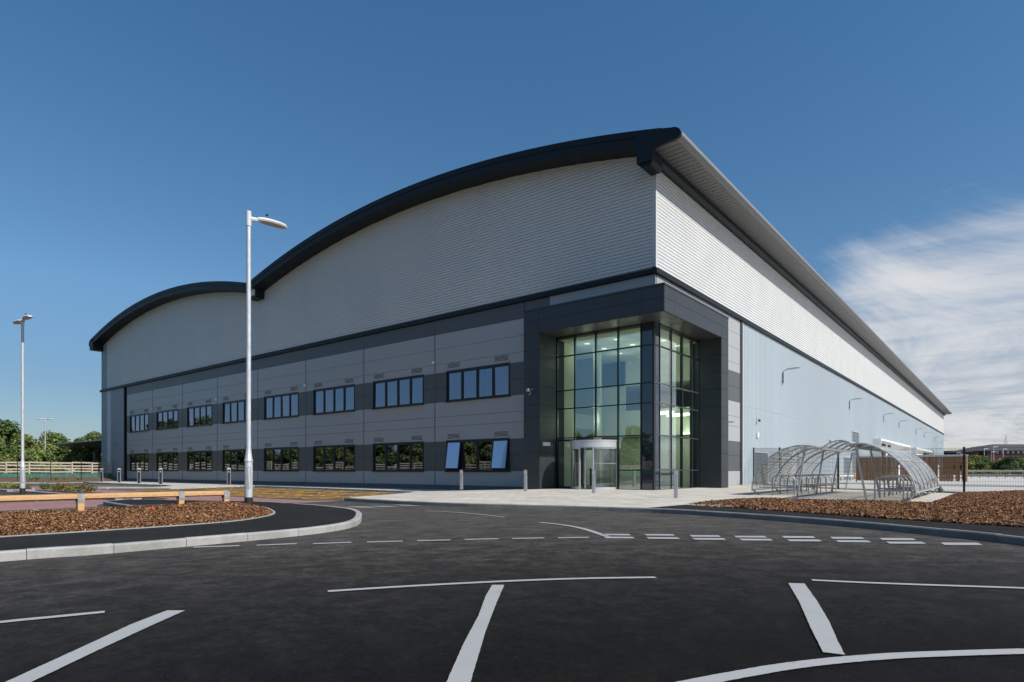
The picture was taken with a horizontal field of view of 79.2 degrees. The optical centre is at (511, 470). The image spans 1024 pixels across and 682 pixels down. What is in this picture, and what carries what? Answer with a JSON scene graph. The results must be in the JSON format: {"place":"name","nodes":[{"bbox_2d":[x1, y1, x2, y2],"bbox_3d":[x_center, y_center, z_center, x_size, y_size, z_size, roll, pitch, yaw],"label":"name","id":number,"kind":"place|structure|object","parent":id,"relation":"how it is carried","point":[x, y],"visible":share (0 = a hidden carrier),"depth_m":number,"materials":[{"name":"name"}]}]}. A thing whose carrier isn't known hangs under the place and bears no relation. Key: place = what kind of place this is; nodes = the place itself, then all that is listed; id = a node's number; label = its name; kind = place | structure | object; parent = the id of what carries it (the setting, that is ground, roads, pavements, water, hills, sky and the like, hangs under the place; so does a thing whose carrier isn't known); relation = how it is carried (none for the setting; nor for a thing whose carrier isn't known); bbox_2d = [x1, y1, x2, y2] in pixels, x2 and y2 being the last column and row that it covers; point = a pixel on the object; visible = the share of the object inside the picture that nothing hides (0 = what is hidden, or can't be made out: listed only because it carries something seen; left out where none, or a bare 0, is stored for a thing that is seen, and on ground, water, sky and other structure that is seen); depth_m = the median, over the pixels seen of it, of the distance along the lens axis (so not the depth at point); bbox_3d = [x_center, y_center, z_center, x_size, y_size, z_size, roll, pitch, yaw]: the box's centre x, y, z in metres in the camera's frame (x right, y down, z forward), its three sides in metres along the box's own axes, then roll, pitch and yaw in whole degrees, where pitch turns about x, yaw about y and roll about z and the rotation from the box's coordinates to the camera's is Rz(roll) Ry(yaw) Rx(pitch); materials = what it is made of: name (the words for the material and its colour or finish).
{"place":"outdoors","nodes":[
{"label":"outdoors","id":0,"kind":"place"},
{"bbox_2d":[0,483,1023,681],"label":"road","id":1,"kind":"structure","parent":0,"point":[381,592],"depth_m":5.06,"materials":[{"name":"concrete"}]},
{"bbox_2d":[0,487,31,489],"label":"planting soil","id":2,"kind":"structure","parent":1,"relation":"on","point":[13,488],"depth_m":33.67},
{"bbox_2d":[0,483,27,487],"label":"shrub","id":3,"kind":"object","parent":2,"relation":"on","point":[6,486],"visible":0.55,"depth_m":34.05,"materials":[{"name":"green plant"}]},
{"bbox_2d":[10,483,31,488],"bbox_3d":[-26.499,0.863,33.401,1.345,0.315,0.881,0,0,17],"label":"shrub","id":4,"kind":"object","parent":2,"relation":"on","point":[18,486],"visible":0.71,"depth_m":33.26,"materials":[{"name":"green plant"}]},
{"bbox_2d":[0,488,35,491],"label":"kerb","id":5,"kind":"structure","parent":1,"relation":"on","point":[16,490],"depth_m":31.57,"materials":[{"name":"concrete"}]},
{"bbox_2d":[13,313,32,493],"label":"lamp column","id":6,"kind":"structure","parent":1,"relation":"on","point":[21,321],"depth_m":28.49,"materials":[{"name":"metal"}]},
{"bbox_2d":[0,499,94,502],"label":"parking bays","id":7,"kind":"object","parent":1,"relation":"on","point":[41,501],"visible":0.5,"depth_m":21.61,"materials":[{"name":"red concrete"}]},
{"bbox_2d":[0,507,98,511],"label":"parking bays","id":8,"kind":"object","parent":1,"relation":"on","point":[51,509],"visible":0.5,"depth_m":17.22,"materials":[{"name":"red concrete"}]},
{"bbox_2d":[0,503,102,510],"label":"block paving","id":9,"kind":"structure","parent":1,"relation":"on","point":[5,508],"depth_m":18.64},
{"bbox_2d":[1,481,103,483],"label":"kerb","id":10,"kind":"structure","parent":1,"relation":"on","point":[44,483],"depth_m":62.46,"materials":[{"name":"concrete"}]},
{"bbox_2d":[0,500,107,506],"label":"block paving","id":11,"kind":"structure","parent":1,"relation":"on","point":[43,503],"depth_m":20.32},
{"bbox_2d":[0,477,114,482],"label":"soil bank","id":12,"kind":"structure","parent":1,"relation":"on","point":[51,479],"depth_m":66.87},
{"bbox_2d":[17,458,106,480],"bbox_3d":[-44.816,-0.075,60.618,1.861,2.150,11.133,0,0,25],"label":"fence","id":13,"kind":"object","parent":12,"relation":"on","point":[48,469],"visible":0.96,"depth_m":59.84,"materials":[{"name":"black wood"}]},
{"bbox_2d":[41,490,99,493],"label":"planting soil","id":14,"kind":"structure","parent":1,"relation":"on","point":[61,491],"depth_m":27.65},
{"bbox_2d":[38,483,51,489],"bbox_3d":[-22.584,0.792,30.205,0.891,0.386,0.980,0,0,-18],"label":"shrub","id":15,"kind":"object","parent":14,"relation":"on","point":[42,485],"visible":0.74,"depth_m":29.95,"materials":[{"name":"green plant"}]},
{"bbox_2d":[56,483,72,491],"bbox_3d":[-20.328,0.777,28.303,1.181,0.439,0.702,0,0,39],"label":"shrub","id":16,"kind":"object","parent":14,"relation":"on","point":[65,484],"visible":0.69,"depth_m":28.23,"materials":[{"name":"green plant"}]},
{"bbox_2d":[62,485,87,492],"bbox_3d":[-19.451,0.826,27.517,1.176,0.353,0.770,0,0,39],"label":"shrub","id":17,"kind":"object","parent":14,"relation":"on","point":[72,488],"visible":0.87,"depth_m":27.42,"materials":[{"name":"green plant"}]},
{"bbox_2d":[78,483,98,491],"bbox_3d":[-18.408,0.768,26.831,1.101,0.409,0.825,0,0,39],"label":"shrub","id":18,"kind":"object","parent":14,"relation":"on","point":[88,488],"visible":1,"depth_m":26.68,"materials":[{"name":"green plant"}]},
{"bbox_2d":[26,490,141,499],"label":"kerb","id":19,"kind":"structure","parent":1,"relation":"on","point":[38,492],"depth_m":27.56,"materials":[{"name":"concrete"}]},
{"bbox_2d":[14,483,161,486],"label":"parking bays","id":20,"kind":"object","parent":1,"relation":"on","point":[97,485],"visible":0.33,"depth_m":56.18,"materials":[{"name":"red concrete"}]},
{"bbox_2d":[91,499,132,508],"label":"kerb","id":21,"kind":"structure","parent":1,"relation":"on","point":[108,503],"depth_m":18.47,"materials":[{"name":"grey concrete"}]},
{"bbox_2d":[0,501,272,535],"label":"bark mulch","id":22,"kind":"object","parent":1,"relation":"on","point":[21,522],"visible":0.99,"depth_m":12.29,"materials":[{"name":"wood"}]},
{"bbox_2d":[0,490,229,510],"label":"timber knee rail","id":23,"kind":"object","parent":22,"relation":"on","point":[80,498],"visible":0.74,"depth_m":14.42,"materials":[{"name":"wood"}]},
{"bbox_2d":[0,499,355,550],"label":"footpath","id":24,"kind":"structure","parent":1,"relation":"on","point":[288,516],"depth_m":10.44,"materials":[{"name":"asphalt"}]},
{"bbox_2d":[0,506,274,536],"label":"path edging","id":25,"kind":"object","parent":24,"relation":"on","point":[273,513],"visible":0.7,"depth_m":10.38,"materials":[{"name":"concrete"}]},
{"bbox_2d":[0,503,361,561],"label":"kerb","id":26,"kind":"structure","parent":1,"relation":"on","point":[54,552],"depth_m":8.70,"materials":[{"name":"concrete"}]},
{"bbox_2d":[32,486,332,502],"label":"block paving","id":27,"kind":"structure","parent":1,"relation":"on","point":[217,498],"depth_m":23.90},
{"bbox_2d":[132,499,281,502],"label":"kerb","id":28,"kind":"structure","parent":1,"relation":"on","point":[214,500],"depth_m":20.07,"materials":[{"name":"grey concrete"}]},
{"bbox_2d":[101,487,396,500],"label":"parking bays","id":29,"kind":"object","parent":1,"relation":"on","point":[310,494],"visible":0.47,"depth_m":36.95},
{"bbox_2d":[83,482,414,500],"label":"kerb","id":30,"kind":"structure","parent":1,"relation":"on","point":[164,488],"depth_m":41.79,"materials":[{"name":"grey concrete"}]},
{"bbox_2d":[244,210,286,503],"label":"lamp column","id":31,"kind":"structure","parent":1,"relation":"on","point":[248,480],"depth_m":16.64,"materials":[{"name":"metal"}]},
{"bbox_2d":[247,467,250,489],"bbox_3d":[-7.056,0.220,16.596,0.107,0.630,0.014,0,0,-29],"label":"access door","id":32,"kind":"structure","parent":31,"relation":"in","point":[248,487],"depth_m":16.59,"materials":[{"name":"metal"}]},
{"bbox_2d":[344,497,1023,545],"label":"kerb","id":33,"kind":"structure","parent":1,"relation":"on","point":[987,536],"depth_m":13.65,"materials":[{"name":"grey concrete"}]},
{"bbox_2d":[650,505,1023,536],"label":"footpath","id":34,"kind":"structure","parent":1,"relation":"on","point":[1013,531],"depth_m":12.13,"materials":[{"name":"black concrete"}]},
{"bbox_2d":[690,490,1023,526],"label":"bark mulch","id":35,"kind":"object","parent":1,"relation":"on","point":[993,507],"visible":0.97,"depth_m":14.51,"materials":[{"name":"wood"}]},
{"bbox_2d":[0,0,1023,470],"label":"sky","id":36,"kind":"structure","parent":0,"point":[883,140],"materials":[{"name":"blue"}]},
{"bbox_2d":[93,481,952,507],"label":"paving","id":37,"kind":"structure","parent":0,"point":[615,498],"depth_m":24.38,"materials":[{"name":"concrete"}]},
{"bbox_2d":[100,468,102,481],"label":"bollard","id":38,"kind":"object","parent":37,"relation":"on","point":[101,474],"visible":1,"depth_m":68.42,"materials":[{"name":"silver metal"}]},
{"bbox_2d":[117,468,120,481],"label":"bollard","id":39,"kind":"object","parent":37,"relation":"on","point":[118,474],"visible":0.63,"depth_m":65.89,"materials":[{"name":"silver metal"}]},
{"bbox_2d":[137,468,140,482],"bbox_3d":[-37.031,0.550,61.423,0.310,1.500,0.220,0,0,-19],"label":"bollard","id":40,"kind":"object","parent":37,"relation":"on","point":[138,475],"visible":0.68,"depth_m":61.33,"materials":[{"name":"silver metal"}]},
{"bbox_2d":[159,468,162,483],"bbox_3d":[-32.629,0.550,57.461,0.310,1.500,0.220,0,0,-19],"label":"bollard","id":41,"kind":"object","parent":37,"relation":"on","point":[160,475],"visible":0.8,"depth_m":57.38,"materials":[{"name":"silver metal"}]},
{"bbox_2d":[227,468,230,484],"bbox_3d":[-25.083,0.550,54.809,0.310,1.500,0.220,0,0,-19],"label":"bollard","id":42,"kind":"object","parent":37,"relation":"on","point":[228,476],"visible":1,"depth_m":54.72,"materials":[{"name":"silver metal"}]},
{"bbox_2d":[460,470,462,488],"bbox_3d":[-2.640,0.492,32.274,0.132,1.015,0.158,0,0,21],"label":"lighting bollard","id":43,"kind":"object","parent":37,"relation":"on","point":[461,479],"visible":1,"depth_m":32.21,"materials":[{"name":"silver metal"}]},
{"bbox_2d":[524,470,526,490],"bbox_3d":[0.637,0.492,29.145,0.132,1.015,0.158,0,0,21],"label":"bollard","id":44,"kind":"object","parent":37,"relation":"on","point":[525,480],"visible":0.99,"depth_m":29.08,"materials":[{"name":"silver metal"}]},
{"bbox_2d":[592,470,595,492],"bbox_3d":[3.547,0.492,26.859,0.132,1.015,0.158,0,0,21],"label":"bollard","id":45,"kind":"object","parent":37,"relation":"on","point":[593,482],"visible":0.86,"depth_m":26.79,"materials":[{"name":"silver metal"}]},
{"bbox_2d":[674,470,677,497],"bbox_3d":[5.853,0.492,22.093,0.132,1.015,0.159,0,0,21],"label":"bollard","id":46,"kind":"object","parent":37,"relation":"on","point":[675,483],"visible":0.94,"depth_m":22.02,"materials":[{"name":"silver metal"}]},
{"bbox_2d":[772,475,795,495],"bbox_3d":[10.776,0.598,24.547,0.889,0.805,0.052,0,0,39],"label":"cycle stand","id":47,"kind":"object","parent":37,"relation":"on","point":[785,488],"visible":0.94,"depth_m":24.43,"materials":[{"name":"metal"}]},
{"bbox_2d":[780,475,802,494],"bbox_3d":[11.451,0.598,25.391,0.889,0.805,0.052,0,0,39],"label":"cycle stand","id":48,"kind":"object","parent":37,"relation":"on","point":[801,487],"visible":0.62,"depth_m":25.12,"materials":[{"name":"metal"}]},
{"bbox_2d":[787,475,808,493],"bbox_3d":[12.125,0.598,26.234,0.889,0.805,0.052,0,0,39],"label":"cycle stand","id":49,"kind":"object","parent":37,"relation":"on","point":[803,487],"visible":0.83,"depth_m":26.04,"materials":[{"name":"metal"}]},
{"bbox_2d":[751,445,860,495],"bbox_3d":[13.425,0.025,27.711,2.416,1.999,9.250,0,0,39],"label":"cycle shelter","id":50,"kind":"object","parent":37,"relation":"on","point":[811,456],"visible":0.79,"depth_m":27.06,"materials":[{"name":"metal"}]},
{"bbox_2d":[820,440,880,452],"bbox_3d":[14.356,-0.980,25.909,1.330,0.360,6.100,0,0,39],"label":"link canopy","id":51,"kind":"object","parent":50,"relation":"attached to","point":[836,445],"visible":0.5,"depth_m":25.28,"materials":[{"name":"metal"}]},
{"bbox_2d":[806,474,826,491],"bbox_3d":[14.149,0.598,28.764,0.889,0.805,0.052,0,0,39],"label":"cycle stand","id":52,"kind":"object","parent":37,"relation":"on","point":[819,485],"visible":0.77,"depth_m":28.60,"materials":[{"name":"metal"}]},
{"bbox_2d":[874,476,903,499],"bbox_3d":[12.775,0.598,20.963,0.889,0.805,0.052,0,0,39],"label":"cycle stand","id":53,"kind":"object","parent":37,"relation":"on","point":[876,478],"visible":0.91,"depth_m":21.02,"materials":[{"name":"metal"}]},
{"bbox_2d":[846,442,938,500],"bbox_3d":[14.968,0.036,24.011,2.076,1.962,8.600,0,0,39],"label":"cycle shelter","id":54,"kind":"object","parent":37,"relation":"on","point":[922,475],"visible":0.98,"depth_m":22.85,"materials":[{"name":"metal"}]},
{"bbox_2d":[879,476,907,498],"bbox_3d":[13.450,0.598,21.806,0.889,0.805,0.052,0,0,39],"label":"cycle stand","id":55,"kind":"object","parent":37,"relation":"on","point":[880,486],"visible":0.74,"depth_m":22.03,"materials":[{"name":"metal"}]},
{"bbox_2d":[884,475,911,496],"bbox_3d":[14.124,0.598,22.650,0.889,0.805,0.052,0,0,39],"label":"cycle stand","id":56,"kind":"object","parent":37,"relation":"on","point":[899,489],"visible":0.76,"depth_m":22.59,"materials":[{"name":"metal"}]},
{"bbox_2d":[888,475,915,496],"bbox_3d":[14.799,0.598,23.493,0.889,0.805,0.052,0,0,39],"label":"cycle stand","id":57,"kind":"object","parent":37,"relation":"on","point":[889,486],"visible":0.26,"depth_m":23.73,"materials":[{"name":"metal"}]},
{"bbox_2d":[775,476,1022,491],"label":"concrete yard","id":58,"kind":"structure","parent":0,"point":[1006,481],"depth_m":47.35,"materials":[{"name":"concrete"}]},
{"bbox_2d":[785,474,839,483],"bbox_3d":[25.964,0.775,52.865,0.203,0.850,17.245,0,0,40],"label":"crash barrier","id":59,"kind":"object","parent":58,"relation":"on","point":[804,477],"visible":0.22,"depth_m":50.28,"materials":[{"name":"metal"}]},
{"bbox_2d":[755,484,955,492],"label":"fence kerb","id":60,"kind":"structure","parent":58,"relation":"on","point":[868,489],"depth_m":31.36,"materials":[{"name":"grey concrete"}]},
{"bbox_2d":[753,447,1023,491],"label":"fence","id":61,"kind":"object","parent":58,"relation":"on","point":[816,470],"visible":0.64,"depth_m":32.27,"materials":[{"name":"black metal"}]},
{"bbox_2d":[855,454,967,482],"bbox_3d":[35.380,-0.120,55.110,8.500,2.440,0.330,0,0,39],"label":"slatted screen","id":62,"kind":"object","parent":58,"relation":"on","point":[865,465],"visible":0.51,"depth_m":54.24,"materials":[{"name":"wood"}]},
{"bbox_2d":[840,482,1022,486],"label":"gravel strip","id":63,"kind":"object","parent":58,"relation":"on","point":[952,484],"visible":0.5,"depth_m":44.02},
{"bbox_2d":[968,474,1022,477],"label":"crash barrier","id":64,"kind":"object","parent":58,"relation":"on","point":[1001,475],"visible":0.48,"depth_m":84.44,"materials":[{"name":"grey metal"}]},
{"bbox_2d":[954,470,1021,474],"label":"barrier","id":65,"kind":"object","parent":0,"point":[995,472],"visible":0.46,"depth_m":138.72,"materials":[{"name":"grey metal"}]},
{"label":"ground","id":66,"kind":"structure","parent":0,"visible":0},
{"bbox_2d":[0,419,11,448],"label":"broadleaf tree","id":67,"kind":"object","parent":66,"relation":"on","point":[3,436],"visible":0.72,"depth_m":77.92,"materials":[{"name":"green plant"}]},
{"bbox_2d":[0,436,16,472],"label":"broadleaf tree","id":68,"kind":"object","parent":66,"relation":"on","point":[4,456],"visible":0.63,"depth_m":73.49,"materials":[{"name":"green plant"}]},
{"bbox_2d":[0,433,36,472],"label":"broadleaf tree","id":69,"kind":"object","parent":66,"relation":"on","point":[15,445],"visible":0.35,"depth_m":80.63,"materials":[{"name":"green plant"}]},
{"bbox_2d":[0,419,40,447],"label":"broadleaf tree","id":70,"kind":"object","parent":66,"relation":"on","point":[9,430],"visible":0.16,"depth_m":83.90,"materials":[{"name":"green plant"}]},
{"bbox_2d":[15,444,61,473],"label":"broadleaf tree","id":71,"kind":"object","parent":66,"relation":"on","point":[36,453],"visible":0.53,"depth_m":75.98,"materials":[{"name":"green plant"}]},
{"bbox_2d":[39,418,51,449],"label":"lamp column","id":72,"kind":"structure","parent":66,"relation":"on","point":[45,419],"depth_m":83.99,"materials":[{"name":"metal"}]},
{"bbox_2d":[35,430,71,472],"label":"broadleaf tree","id":73,"kind":"object","parent":66,"relation":"on","point":[53,438],"visible":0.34,"depth_m":115.35,"materials":[{"name":"green plant"}]},
{"bbox_2d":[0,461,111,473],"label":"timber rail fence","id":74,"kind":"object","parent":66,"relation":"on","point":[51,468],"visible":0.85,"depth_m":72.81,"materials":[{"name":"wood"}]},
{"bbox_2d":[0,473,111,476],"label":"debris netting","id":75,"kind":"object","parent":74,"relation":"attached to","point":[54,475],"visible":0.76,"depth_m":72.20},
{"bbox_2d":[59,437,85,473],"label":"broadleaf tree","id":76,"kind":"object","parent":66,"relation":"on","point":[68,457],"visible":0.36,"depth_m":109.66,"materials":[{"name":"green plant"}]},
{"bbox_2d":[54,439,100,473],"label":"canopy building","id":77,"kind":"structure","parent":66,"relation":"on","point":[96,444],"depth_m":104.19,"materials":[{"name":"grey metal"}]},
{"bbox_2d":[72,431,100,470],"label":"broadleaf tree","id":78,"kind":"object","parent":66,"relation":"on","point":[84,455],"visible":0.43,"depth_m":104.44,"materials":[{"name":"green plant"}]},
{"bbox_2d":[89,127,951,489],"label":"warehouse","id":79,"kind":"structure","parent":66,"relation":"on","point":[651,309],"depth_m":42.03,"materials":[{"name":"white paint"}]},
{"bbox_2d":[128,413,148,432],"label":"window","id":80,"kind":"structure","parent":79,"relation":"in","point":[138,422],"depth_m":72.61,"materials":[{"name":"blue glass"}]},
{"bbox_2d":[130,453,148,470],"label":"window","id":81,"kind":"structure","parent":79,"relation":"in","point":[137,460],"depth_m":72.61,"materials":[{"name":"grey glass"}]},
{"bbox_2d":[156,452,177,470],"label":"window","id":82,"kind":"structure","parent":79,"relation":"in","point":[168,461],"depth_m":67.86,"materials":[{"name":"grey glass"}]},
{"bbox_2d":[156,409,177,429],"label":"window","id":83,"kind":"structure","parent":79,"relation":"in","point":[167,419],"depth_m":67.86,"materials":[{"name":"blue glass"}]},
{"bbox_2d":[187,450,211,470],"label":"window","id":84,"kind":"structure","parent":79,"relation":"in","point":[196,460],"depth_m":63.13,"materials":[{"name":"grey glass"}]},
{"bbox_2d":[187,404,211,426],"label":"window","id":85,"kind":"structure","parent":79,"relation":"in","point":[201,415],"depth_m":63.13,"materials":[{"name":"blue glass"}]},
{"bbox_2d":[221,398,251,423],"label":"window","id":86,"kind":"structure","parent":79,"relation":"in","point":[232,411],"depth_m":58.77,"materials":[{"name":"blue glass"}]},
{"bbox_2d":[222,449,251,470],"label":"window","id":87,"kind":"structure","parent":79,"relation":"in","point":[233,459],"depth_m":58.80,"materials":[{"name":"grey glass"}]},
{"bbox_2d":[263,392,298,419],"bbox_3d":[-20.054,-5.530,53.611,5.540,2.080,0.250,0,0,39],"label":"window","id":88,"kind":"structure","parent":79,"relation":"in","point":[281,405],"depth_m":53.62,"materials":[{"name":"blue glass"}]},
{"bbox_2d":[264,447,298,470],"bbox_3d":[-20.020,-0.960,53.654,5.420,2.020,0.140,0,0,39],"label":"window","id":89,"kind":"structure","parent":79,"relation":"in","point":[280,458],"depth_m":53.62,"materials":[{"name":"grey glass"}]},
{"bbox_2d":[313,444,354,471],"bbox_3d":[-14.120,-0.930,48.863,5.540,2.080,0.250,0,0,39],"label":"window","id":90,"kind":"structure","parent":79,"relation":"in","point":[328,458],"depth_m":48.86,"materials":[{"name":"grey glass"}]},
{"bbox_2d":[313,384,355,414],"bbox_3d":[-14.120,-5.530,48.863,5.540,2.080,0.250,0,0,39],"label":"window","id":91,"kind":"structure","parent":79,"relation":"in","point":[338,399],"depth_m":48.86,"materials":[{"name":"blue glass"}]},
{"bbox_2d":[371,441,423,471],"bbox_3d":[-8.185,-0.930,44.115,5.540,2.080,0.250,0,0,39],"label":"window","id":92,"kind":"structure","parent":79,"relation":"in","point":[399,456],"depth_m":44.12,"materials":[{"name":"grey glass"}]},
{"bbox_2d":[372,374,423,409],"bbox_3d":[-8.185,-5.530,44.115,5.540,2.080,0.250,0,0,39],"label":"window","id":93,"kind":"structure","parent":79,"relation":"in","point":[403,391],"depth_m":44.12,"materials":[{"name":"blue glass"}]},
{"bbox_2d":[444,438,510,471],"bbox_3d":[-2.298,-0.930,39.308,5.540,2.080,0.401,0,0,39],"label":"window","id":94,"kind":"structure","parent":79,"relation":"in","point":[477,455],"depth_m":39.36,"materials":[{"name":"grey glass"}]},
{"bbox_2d":[445,362,510,402],"bbox_3d":[-2.250,-5.530,39.368,5.540,2.080,0.250,0,0,39],"label":"window","id":95,"kind":"structure","parent":79,"relation":"in","point":[488,381],"depth_m":39.36,"materials":[{"name":"blue glass"}]},
{"bbox_2d":[558,439,573,487],"bbox_3d":[2.954,-0.350,34.172,1.040,2.700,0.142,0,0,39],"label":"glass door","id":96,"kind":"structure","parent":79,"relation":"in","point":[559,486],"depth_m":34.47,"materials":[{"name":"glass"}]},
{"bbox_2d":[570,440,620,489],"bbox_3d":[4.443,-0.270,33.007,2.700,2.580,2.700,0,0,39],"label":"revolving door","id":97,"kind":"structure","parent":79,"relation":"in","point":[589,448],"depth_m":32.18,"materials":[{"name":"silver metal"}]},
{"bbox_2d":[754,451,767,483],"bbox_3d":[18.197,-0.160,45.165,0.110,2.320,3.370,0,0,39],"label":"steel door","id":98,"kind":"structure","parent":79,"relation":"in","point":[765,454],"depth_m":45.05,"materials":[{"name":"silver metal"}]},
{"bbox_2d":[843,457,850,478],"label":"steel door","id":99,"kind":"structure","parent":79,"relation":"in","point":[848,458],"depth_m":69.64,"materials":[{"name":"silver metal"}]},
{"bbox_2d":[852,431,858,478],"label":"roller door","id":100,"kind":"structure","parent":79,"relation":"in","point":[855,435],"depth_m":72.84,"materials":[{"name":"white metal"}]},
{"label":"concrete yard","id":101,"kind":"structure","parent":0,"visible":0},
{"bbox_2d":[944,441,981,454],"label":"building","id":102,"kind":"structure","parent":101,"relation":"on","point":[954,446],"depth_m":244.17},
{"bbox_2d":[954,455,990,474],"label":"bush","id":103,"kind":"object","parent":101,"relation":"on","point":[973,462],"visible":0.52,"depth_m":146.54,"materials":[{"name":"green plant"}]},
{"bbox_2d":[945,444,1023,460],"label":"brick office building","id":104,"kind":"structure","parent":101,"relation":"on","point":[1017,450],"depth_m":227.14,"materials":[{"name":"brown brick"}]},
{"bbox_2d":[979,458,1000,473],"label":"tree","id":105,"kind":"object","parent":101,"relation":"on","point":[991,464],"visible":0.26,"depth_m":148.89,"materials":[{"name":"green plant"}]},
{"bbox_2d":[968,470,1022,473],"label":"crash barrier","id":106,"kind":"object","parent":101,"relation":"on","point":[997,470],"visible":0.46,"depth_m":126.98,"materials":[{"name":"grey metal"}]},
{"bbox_2d":[990,460,1002,469],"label":"tree","id":107,"kind":"object","parent":101,"relation":"on","point":[996,468],"visible":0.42,"depth_m":148.20,"materials":[{"name":"green plant"}]},
{"bbox_2d":[997,456,1022,473],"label":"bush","id":108,"kind":"object","parent":101,"relation":"on","point":[1011,463],"visible":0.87,"depth_m":144.79,"materials":[{"name":"green plant"}]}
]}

